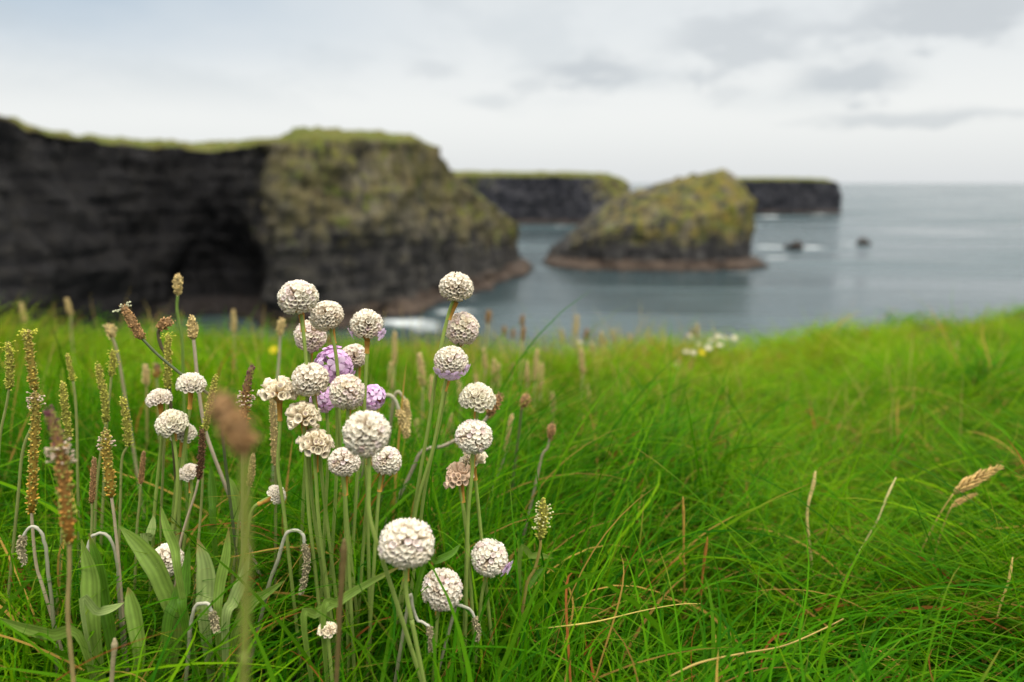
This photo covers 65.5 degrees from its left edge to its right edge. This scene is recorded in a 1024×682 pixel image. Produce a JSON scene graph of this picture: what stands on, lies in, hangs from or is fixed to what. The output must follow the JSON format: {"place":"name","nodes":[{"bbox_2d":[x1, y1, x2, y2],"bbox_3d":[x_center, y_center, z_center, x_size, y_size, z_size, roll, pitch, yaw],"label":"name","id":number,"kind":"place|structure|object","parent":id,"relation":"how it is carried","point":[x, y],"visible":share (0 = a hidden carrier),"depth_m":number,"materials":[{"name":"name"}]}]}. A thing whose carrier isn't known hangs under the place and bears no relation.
{"place":"outdoors","nodes":[
{"label":"outdoors","id":0,"kind":"place"},
{"bbox_2d":[0,116,534,338],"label":"headland","id":1,"kind":"structure","parent":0,"point":[351,222],"depth_m":172.95,"materials":[{"name":"stone"}]},
{"bbox_2d":[0,0,1023,182],"label":"sky","id":2,"kind":"structure","parent":0,"point":[634,91],"materials":[{"name":"white"}]},
{"bbox_2d":[0,286,1023,681],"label":"ground","id":3,"kind":"structure","parent":0,"point":[565,525],"depth_m":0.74,"materials":[{"name":"plant"}]},
{"bbox_2d":[0,340,18,448],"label":"plantain spike","id":4,"kind":"object","parent":3,"relation":"on","point":[9,382],"visible":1,"depth_m":0.51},
{"bbox_2d":[4,328,39,638],"bbox_3d":[-0.333,0.123,0.535,0.060,0.267,0.012,0,11,0],"label":"plantain spike","id":5,"kind":"object","parent":3,"relation":"on","point":[32,378],"visible":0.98,"depth_m":0.52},
{"bbox_2d":[19,302,26,326],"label":"faded spike","id":6,"kind":"object","parent":3,"relation":"on","point":[23,310],"visible":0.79,"depth_m":1.72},
{"bbox_2d":[15,525,58,680],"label":"drooping plantain","id":7,"kind":"object","parent":3,"relation":"on","point":[21,543],"visible":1,"depth_m":0.47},
{"bbox_2d":[24,388,67,667],"bbox_3d":[-0.288,0.135,0.496,0.019,0.218,0.012,3,12,16],"label":"plantain spike","id":8,"kind":"object","parent":3,"relation":"on","point":[34,408],"visible":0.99,"depth_m":0.48,"materials":[{"name":"plant"}]},
{"bbox_2d":[43,405,77,681],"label":"plantain spike","id":9,"kind":"object","parent":3,"relation":"on","point":[62,459],"visible":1,"depth_m":0.35,"materials":[{"name":"plant"}]},
{"bbox_2d":[51,380,73,680],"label":"plantain spike","id":10,"kind":"object","parent":3,"relation":"on","point":[65,413],"visible":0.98,"depth_m":0.53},
{"bbox_2d":[64,298,74,369],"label":"faded spike","id":11,"kind":"object","parent":3,"relation":"on","point":[68,308],"visible":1,"depth_m":1.52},
{"bbox_2d":[65,353,80,628],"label":"plantain spike","id":12,"kind":"object","parent":3,"relation":"on","point":[69,366],"visible":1,"depth_m":0.58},
{"bbox_2d":[0,525,182,681],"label":"plantain plant","id":13,"kind":"object","parent":3,"relation":"on","point":[99,614],"visible":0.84,"depth_m":0.47,"materials":[{"name":"green plant"}]},
{"bbox_2d":[88,456,96,552],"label":"plantain spike","id":14,"kind":"object","parent":3,"relation":"on","point":[92,485],"visible":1,"depth_m":0.51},
{"bbox_2d":[93,361,110,544],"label":"plantain spike","id":15,"kind":"object","parent":3,"relation":"on","point":[102,388],"visible":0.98,"depth_m":0.55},
{"bbox_2d":[80,531,126,680],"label":"drooping plantain","id":16,"kind":"object","parent":3,"relation":"on","point":[105,534],"visible":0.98,"depth_m":0.49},
{"bbox_2d":[99,347,120,557],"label":"plantain spike","id":17,"kind":"object","parent":3,"relation":"on","point":[112,365],"visible":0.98,"depth_m":0.58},
{"bbox_2d":[96,427,129,680],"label":"plantain spike","id":18,"kind":"object","parent":3,"relation":"on","point":[108,470],"visible":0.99,"depth_m":0.47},
{"bbox_2d":[109,638,117,681],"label":"dry straw","id":19,"kind":"object","parent":3,"relation":"on","point":[114,644],"visible":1,"depth_m":0.40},
{"bbox_2d":[115,393,132,649],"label":"plantain spike","id":20,"kind":"object","parent":3,"relation":"on","point":[126,428],"visible":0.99,"depth_m":0.52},
{"bbox_2d":[102,323,145,525],"bbox_3d":[-0.362,0.111,0.756,0.027,0.262,0.012,0,11,0],"label":"plantain spike","id":21,"kind":"object","parent":3,"relation":"on","point":[110,330],"visible":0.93,"depth_m":0.74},
{"bbox_2d":[130,450,145,670],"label":"plantain spike","id":22,"kind":"object","parent":3,"relation":"on","point":[141,474],"visible":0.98,"depth_m":0.53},
{"bbox_2d":[141,363,150,487],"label":"plantain spike","id":23,"kind":"object","parent":3,"relation":"on","point":[146,380],"visible":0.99,"depth_m":0.88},
{"bbox_2d":[152,360,163,507],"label":"plantain spike","id":24,"kind":"object","parent":3,"relation":"on","point":[156,371],"visible":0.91,"depth_m":0.87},
{"bbox_2d":[145,388,172,675],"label":"thrift flower","id":25,"kind":"object","parent":3,"relation":"on","point":[158,397],"visible":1,"depth_m":0.52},
{"bbox_2d":[156,331,175,622],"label":"plantain spike","id":26,"kind":"object","parent":3,"relation":"on","point":[167,374],"visible":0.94,"depth_m":0.53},
{"bbox_2d":[145,409,189,668],"bbox_3d":[-0.233,0.146,0.529,0.052,0.209,0.021,0,11,0],"label":"thrift flower","id":27,"kind":"object","parent":3,"relation":"on","point":[173,423],"visible":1,"depth_m":0.51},
{"bbox_2d":[156,316,182,546],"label":"plantain spike","id":28,"kind":"object","parent":3,"relation":"on","point":[163,324],"visible":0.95,"depth_m":0.54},
{"bbox_2d":[155,543,184,577],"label":"thrift flower","id":29,"kind":"object","parent":3,"relation":"on","point":[163,551],"visible":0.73,"depth_m":0.49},
{"bbox_2d":[112,301,238,571],"bbox_3d":[-0.216,0.108,0.532,0.072,0.272,0.013,0,11,0],"label":"plantain spike","id":30,"kind":"object","parent":3,"relation":"on","point":[134,325],"visible":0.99,"depth_m":0.51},
{"bbox_2d":[172,273,189,544],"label":"plantain spike","id":31,"kind":"object","parent":3,"relation":"on","point":[177,282],"visible":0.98,"depth_m":0.63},
{"bbox_2d":[169,424,197,527],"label":"thrift flower","id":32,"kind":"object","parent":3,"relation":"on","point":[192,432],"visible":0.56,"depth_m":0.53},
{"bbox_2d":[166,427,206,659],"bbox_3d":[-0.208,0.152,0.499,0.047,0.205,0.007,0,11,0],"label":"plantain spike","id":33,"kind":"object","parent":3,"relation":"on","point":[202,446],"visible":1,"depth_m":0.48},
{"bbox_2d":[179,463,197,550],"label":"thrift flower","id":34,"kind":"object","parent":3,"relation":"on","point":[187,472],"visible":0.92,"depth_m":0.53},
{"bbox_2d":[140,465,240,670],"bbox_3d":[-0.215,0.163,0.545,0.027,0.152,0.069,11,15,43],"label":"plantain plant","id":35,"kind":"object","parent":3,"relation":"on","point":[151,527],"visible":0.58,"depth_m":0.54,"materials":[{"name":"green plant"}]},
{"bbox_2d":[175,372,206,542],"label":"thrift flower","id":36,"kind":"object","parent":3,"relation":"on","point":[189,383],"visible":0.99,"depth_m":0.52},
{"bbox_2d":[184,601,220,681],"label":"drooping plantain","id":37,"kind":"object","parent":3,"relation":"on","point":[214,618],"visible":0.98,"depth_m":0.45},
{"bbox_2d":[188,373,218,680],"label":"plantain spike","id":38,"kind":"object","parent":3,"relation":"on","point":[212,390],"visible":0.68,"depth_m":0.50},
{"bbox_2d":[161,506,285,681],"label":"plantain plant","id":39,"kind":"object","parent":3,"relation":"on","point":[214,588],"visible":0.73,"depth_m":0.47,"materials":[{"name":"green plant"}]},
{"bbox_2d":[186,314,269,597],"bbox_3d":[-0.195,0.108,0.572,0.059,0.259,0.009,0,11,0],"label":"plantain spike","id":40,"kind":"object","parent":3,"relation":"on","point":[193,328],"visible":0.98,"depth_m":0.56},
{"bbox_2d":[203,390,260,681],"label":"plantain spike","id":41,"kind":"object","parent":3,"relation":"on","point":[227,416],"visible":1,"depth_m":0.19,"materials":[{"name":"plant"}]},
{"bbox_2d":[231,309,236,369],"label":"faded spike","id":42,"kind":"object","parent":3,"relation":"on","point":[234,321],"visible":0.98,"depth_m":1.32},
{"bbox_2d":[230,453,255,591],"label":"plantain spike","id":43,"kind":"object","parent":3,"relation":"on","point":[252,467],"visible":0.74,"depth_m":0.53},
{"bbox_2d":[237,363,255,419],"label":"plantain spike","id":44,"kind":"object","parent":3,"relation":"on","point":[245,398],"visible":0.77,"depth_m":0.48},
{"bbox_2d":[217,485,285,675],"bbox_3d":[-0.170,0.166,0.512,0.058,0.156,0.014,0,11,0],"label":"thrift flower","id":45,"kind":"object","parent":3,"relation":"on","point":[273,496],"visible":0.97,"depth_m":0.50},
{"bbox_2d":[269,399,277,640],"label":"plantain spike","id":46,"kind":"object","parent":3,"relation":"on","point":[273,424],"visible":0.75,"depth_m":0.54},
{"bbox_2d":[271,317,285,484],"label":"plantain spike","id":47,"kind":"object","parent":3,"relation":"on","point":[280,327],"visible":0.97,"depth_m":0.82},
{"bbox_2d":[257,375,303,681],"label":"thrift flower","id":48,"kind":"object","parent":3,"relation":"on","point":[280,390],"visible":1,"depth_m":0.48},
{"bbox_2d":[249,529,311,672],"bbox_3d":[-0.150,0.179,0.494,0.055,0.134,0.006,0,11,0],"label":"drooping plantain","id":49,"kind":"object","parent":3,"relation":"on","point":[306,557],"visible":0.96,"depth_m":0.48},
{"bbox_2d":[285,400,321,643],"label":"thrift flower","id":50,"kind":"object","parent":3,"relation":"on","point":[304,414],"visible":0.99,"depth_m":0.47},
{"bbox_2d":[277,279,334,663],"bbox_3d":[-0.125,0.103,0.490,0.024,0.283,0.024,10,15,41],"label":"thrift flower","id":51,"kind":"object","parent":3,"relation":"on","point":[300,298],"visible":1,"depth_m":0.46,"materials":[{"name":"plant"}]},
{"bbox_2d":[293,320,326,625],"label":"thrift flower","id":52,"kind":"object","parent":3,"relation":"on","point":[315,340],"visible":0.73,"depth_m":0.53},
{"bbox_2d":[295,428,341,681],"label":"thrift flower","id":53,"kind":"object","parent":3,"relation":"on","point":[315,442],"visible":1,"depth_m":0.47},
{"bbox_2d":[291,362,346,679],"bbox_3d":[-0.120,0.128,0.494,0.023,0.235,0.023,-11,16,-44],"label":"thrift flower","id":54,"kind":"object","parent":3,"relation":"on","point":[316,375],"visible":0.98,"depth_m":0.47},
{"bbox_2d":[309,386,333,663],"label":"thrift flower","id":55,"kind":"object","parent":3,"relation":"on","point":[325,406],"visible":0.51,"depth_m":0.51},
{"bbox_2d":[317,621,336,681],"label":"thrift flower","id":56,"kind":"object","parent":3,"relation":"on","point":[328,630],"visible":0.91,"depth_m":0.44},
{"bbox_2d":[314,345,355,621],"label":"thrift flower","id":57,"kind":"object","parent":3,"relation":"on","point":[346,366],"visible":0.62,"depth_m":0.51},
{"bbox_2d":[309,300,364,678],"bbox_3d":[-0.113,0.106,0.511,0.022,0.268,0.022,-11,16,-44],"label":"thrift flower","id":58,"kind":"object","parent":3,"relation":"on","point":[327,315],"visible":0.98,"depth_m":0.48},
{"bbox_2d":[334,538,346,681],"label":"dry straw","id":59,"kind":"object","parent":3,"relation":"on","point":[343,559],"visible":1,"depth_m":0.36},
{"bbox_2d":[327,447,360,681],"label":"thrift flower","id":60,"kind":"object","parent":3,"relation":"on","point":[338,458],"visible":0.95,"depth_m":0.46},
{"bbox_2d":[328,374,364,681],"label":"thrift flower","id":61,"kind":"object","parent":3,"relation":"on","point":[347,391],"visible":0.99,"depth_m":0.46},
{"bbox_2d":[342,343,364,553],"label":"thrift flower","id":62,"kind":"object","parent":3,"relation":"on","point":[355,353],"visible":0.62,"depth_m":0.54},
{"bbox_2d":[347,308,385,679],"bbox_3d":[-0.087,0.112,0.501,0.023,0.268,0.021,0,11,0],"label":"thrift flower","id":63,"kind":"object","parent":3,"relation":"on","point":[366,325],"visible":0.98,"depth_m":0.47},
{"bbox_2d":[356,384,385,647],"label":"thrift flower","id":64,"kind":"object","parent":3,"relation":"on","point":[376,395],"visible":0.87,"depth_m":0.51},
{"bbox_2d":[300,545,459,681],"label":"plantain plant","id":65,"kind":"object","parent":3,"relation":"on","point":[327,605],"visible":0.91,"depth_m":0.45,"materials":[{"name":"green plant"}]},
{"bbox_2d":[350,393,410,532],"bbox_3d":[-0.115,0.138,0.639,0.072,0.199,0.010,0,11,0],"label":"drooping plantain","id":66,"kind":"object","parent":3,"relation":"on","point":[402,420],"visible":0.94,"depth_m":0.62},
{"bbox_2d":[342,410,421,681],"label":"thrift flower","id":67,"kind":"object","parent":3,"relation":"on","point":[366,434],"visible":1,"depth_m":0.40,"materials":[{"name":"plant"}]},
{"bbox_2d":[365,445,401,681],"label":"thrift flower","id":68,"kind":"object","parent":3,"relation":"on","point":[386,460],"visible":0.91,"depth_m":0.47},
{"bbox_2d":[388,361,393,416],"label":"faded spike","id":69,"kind":"object","parent":3,"relation":"on","point":[390,375],"visible":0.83,"depth_m":1.08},
{"bbox_2d":[392,331,397,392],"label":"faded spike","id":70,"kind":"object","parent":3,"relation":"on","point":[394,349],"visible":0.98,"depth_m":1.17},
{"bbox_2d":[379,390,411,515],"bbox_3d":[-0.104,0.137,0.659,0.046,0.200,0.008,0,11,0],"label":"drooping plantain","id":71,"kind":"object","parent":3,"relation":"on","point":[406,407],"visible":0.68,"depth_m":0.64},
{"bbox_2d":[377,517,434,681],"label":"thrift flower","id":72,"kind":"object","parent":3,"relation":"on","point":[405,545],"visible":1,"depth_m":0.40,"materials":[{"name":"plant"}]},
{"bbox_2d":[393,593,433,681],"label":"drooping plantain","id":73,"kind":"object","parent":3,"relation":"on","point":[429,630],"visible":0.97,"depth_m":0.44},
{"bbox_2d":[416,352,426,438],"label":"faded spike","id":74,"kind":"object","parent":3,"relation":"on","point":[420,365],"visible":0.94,"depth_m":0.97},
{"bbox_2d":[384,345,470,680],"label":"thrift flower","id":75,"kind":"object","parent":3,"relation":"on","point":[451,363],"visible":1,"depth_m":0.47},
{"bbox_2d":[428,374,433,451],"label":"faded spike","id":76,"kind":"object","parent":3,"relation":"on","point":[431,377],"visible":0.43,"depth_m":0.98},
{"bbox_2d":[390,271,473,679],"bbox_3d":[-0.053,0.103,0.500,0.062,0.295,0.021,0,11,0],"label":"thrift flower","id":77,"kind":"object","parent":3,"relation":"on","point":[456,287],"visible":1,"depth_m":0.47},
{"bbox_2d":[398,311,479,680],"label":"thrift flower","id":78,"kind":"object","parent":3,"relation":"on","point":[462,329],"visible":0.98,"depth_m":0.48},
{"bbox_2d":[421,567,463,681],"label":"thrift flower","id":79,"kind":"object","parent":3,"relation":"on","point":[450,580],"visible":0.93,"depth_m":0.46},
{"bbox_2d":[383,391,503,528],"bbox_3d":[-0.077,0.138,0.639,0.142,0.202,0.011,0,11,0],"label":"plantain spike","id":80,"kind":"object","parent":3,"relation":"on","point":[492,412],"visible":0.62,"depth_m":0.63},
{"bbox_2d":[448,410,453,451],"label":"faded spike","id":81,"kind":"object","parent":3,"relation":"on","point":[450,419],"visible":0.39,"depth_m":0.94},
{"bbox_2d":[456,380,462,422],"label":"faded spike","id":82,"kind":"object","parent":3,"relation":"on","point":[457,381],"visible":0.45,"depth_m":1.03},
{"bbox_2d":[443,462,477,679],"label":"thrift flower","id":83,"kind":"object","parent":3,"relation":"on","point":[458,474],"visible":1,"depth_m":0.48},
{"bbox_2d":[440,603,481,668],"bbox_3d":[-0.039,0.204,0.479,0.042,0.101,0.006,0,11,0],"label":"drooping plantain","id":84,"kind":"object","parent":3,"relation":"on","point":[475,623],"visible":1,"depth_m":0.47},
{"bbox_2d":[454,419,492,668],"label":"thrift flower","id":85,"kind":"object","parent":3,"relation":"on","point":[473,438],"visible":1,"depth_m":0.47,"materials":[{"name":"plant"}]},
{"bbox_2d":[458,382,495,673],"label":"thrift flower","id":86,"kind":"object","parent":3,"relation":"on","point":[478,396],"visible":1,"depth_m":0.47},
{"bbox_2d":[459,452,495,662],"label":"thrift flower","id":87,"kind":"object","parent":3,"relation":"on","point":[480,458],"visible":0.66,"depth_m":0.50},
{"bbox_2d":[482,348,487,384],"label":"faded spike","id":88,"kind":"object","parent":3,"relation":"on","point":[484,356],"visible":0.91,"depth_m":1.23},
{"bbox_2d":[485,308,491,353],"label":"faded spike","id":89,"kind":"object","parent":3,"relation":"on","point":[488,315],"visible":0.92,"depth_m":1.72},
{"bbox_2d":[471,538,512,678],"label":"thrift flower","id":90,"kind":"object","parent":3,"relation":"on","point":[489,557],"visible":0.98,"depth_m":0.48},
{"bbox_2d":[490,358,495,445],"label":"faded spike","id":91,"kind":"object","parent":3,"relation":"on","point":[493,367],"visible":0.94,"depth_m":1.18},
{"bbox_2d":[495,363,500,390],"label":"faded spike","id":92,"kind":"object","parent":3,"relation":"on","point":[498,368],"visible":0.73,"depth_m":1.18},
{"bbox_2d":[486,413,513,508],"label":"plantain spike","id":93,"kind":"object","parent":3,"relation":"on","point":[510,420],"visible":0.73,"depth_m":0.73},
{"bbox_2d":[505,393,530,532],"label":"plantain spike","id":94,"kind":"object","parent":3,"relation":"on","point":[524,397],"visible":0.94,"depth_m":0.69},
{"bbox_2d":[519,314,524,366],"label":"faded spike","id":95,"kind":"object","parent":3,"relation":"on","point":[522,318],"visible":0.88,"depth_m":1.72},
{"bbox_2d":[519,325,525,386],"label":"faded spike","id":96,"kind":"object","parent":3,"relation":"on","point":[523,332],"visible":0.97,"depth_m":1.48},
{"bbox_2d":[523,360,529,419],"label":"faded spike","id":97,"kind":"object","parent":3,"relation":"on","point":[526,372],"visible":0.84,"depth_m":1.18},
{"bbox_2d":[516,497,553,653],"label":"plantain spike","id":98,"kind":"object","parent":3,"relation":"on","point":[542,519],"visible":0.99,"depth_m":0.50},
{"bbox_2d":[514,421,555,578],"bbox_3d":[0.012,0.161,0.664,0.047,0.196,0.008,0,11,0],"label":"plantain spike","id":99,"kind":"object","parent":3,"relation":"on","point":[551,430],"visible":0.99,"depth_m":0.65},
{"bbox_2d":[517,544,553,642],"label":"plantain plant","id":100,"kind":"object","parent":3,"relation":"on","point":[525,549],"visible":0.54,"depth_m":0.53,"materials":[{"name":"green plant"}]},
{"bbox_2d":[532,348,538,432],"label":"faded spike","id":101,"kind":"object","parent":3,"relation":"on","point":[535,367],"visible":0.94,"depth_m":1.13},
{"bbox_2d":[538,363,543,429],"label":"faded spike","id":102,"kind":"object","parent":3,"relation":"on","point":[541,373],"visible":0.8,"depth_m":1.18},
{"bbox_2d":[573,315,578,365],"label":"faded spike","id":103,"kind":"object","parent":3,"relation":"on","point":[576,326],"visible":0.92,"depth_m":1.83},
{"bbox_2d":[578,348,585,418],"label":"faded spike","id":104,"kind":"object","parent":3,"relation":"on","point":[582,367],"visible":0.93,"depth_m":1.28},
{"bbox_2d":[548,603,699,627],"bbox_3d":[0.068,0.161,0.464,0.103,0.008,0.004,-5,12,-23],"label":"dry straw","id":105,"kind":"object","parent":3,"relation":"on","point":[619,616],"visible":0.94,"depth_m":0.46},
{"bbox_2d":[682,497,685,632],"bbox_3d":[0.133,0.198,0.610,0.011,0.166,0.002,0,11,0],"label":"dry straw","id":106,"kind":"object","parent":3,"relation":"on","point":[683,516],"visible":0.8,"depth_m":0.60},
{"bbox_2d":[695,537,707,654],"bbox_3d":[0.142,0.213,0.603,0.007,0.139,0.002,0,11,0],"label":"dry straw","id":107,"kind":"object","parent":3,"relation":"on","point":[705,553],"visible":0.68,"depth_m":0.59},
{"bbox_2d":[670,618,843,675],"bbox_3d":[0.135,0.166,0.430,0.120,0.005,0.003,-5,12,-23],"label":"dry straw","id":108,"kind":"object","parent":3,"relation":"on","point":[694,664],"visible":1,"depth_m":0.43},
{"bbox_2d":[806,471,816,601],"bbox_3d":[0.254,0.180,0.668,0.020,0.150,0.003,0,11,0],"label":"dry straw","id":109,"kind":"object","parent":3,"relation":"on","point":[810,497],"visible":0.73,"depth_m":0.66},
{"bbox_2d":[838,477,895,587],"bbox_3d":[0.275,0.181,0.648,0.062,0.148,0.002,0,11,0],"label":"dry straw","id":110,"kind":"object","parent":3,"relation":"on","point":[889,491],"visible":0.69,"depth_m":0.64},
{"bbox_2d":[886,465,1003,623],"bbox_3d":[0.345,0.177,0.647,0.090,0.163,0.010,0,11,0],"label":"golden grass head","id":111,"kind":"object","parent":3,"relation":"on","point":[976,479],"visible":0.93,"depth_m":0.63},
{"bbox_2d":[925,493,975,580],"bbox_3d":[0.349,0.189,0.649,0.047,0.138,0.005,0,11,0],"label":"golden grass head","id":112,"kind":"object","parent":3,"relation":"on","point":[960,500],"visible":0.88,"depth_m":0.64},
{"bbox_2d":[984,557,1012,668],"bbox_3d":[0.332,0.201,0.550,0.015,0.113,0.002,0,11,0],"label":"dry straw","id":113,"kind":"object","parent":3,"relation":"on","point":[1005,590],"visible":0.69,"depth_m":0.54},
{"bbox_2d":[452,170,630,224],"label":"cliff","id":114,"kind":"structure","parent":0,"point":[554,198],"depth_m":588.89,"materials":[{"name":"stone"}]},
{"bbox_2d":[120,183,1023,357],"bbox_3d":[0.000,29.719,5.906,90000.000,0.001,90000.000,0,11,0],"label":"sea","id":115,"kind":"structure","parent":0,"point":[932,244],"depth_m":249.09,"materials":[{"name":"liquid"}]},
{"bbox_2d":[540,169,768,271],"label":"sea stack","id":116,"kind":"object","parent":115,"relation":"in","point":[694,222],"visible":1,"depth_m":280.89,"materials":[{"name":"stone"}]},
{"bbox_2d":[782,240,803,249],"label":"sea rock","id":117,"kind":"object","parent":115,"relation":"in","point":[796,245],"visible":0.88,"depth_m":368.40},
{"bbox_2d":[855,238,871,243],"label":"sea rock","id":118,"kind":"object","parent":115,"relation":"in","point":[863,241],"visible":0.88,"depth_m":401.42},
{"bbox_2d":[736,177,842,213],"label":"headland","id":119,"kind":"structure","parent":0,"point":[782,195],"depth_m":783.49,"materials":[{"name":"stone"}]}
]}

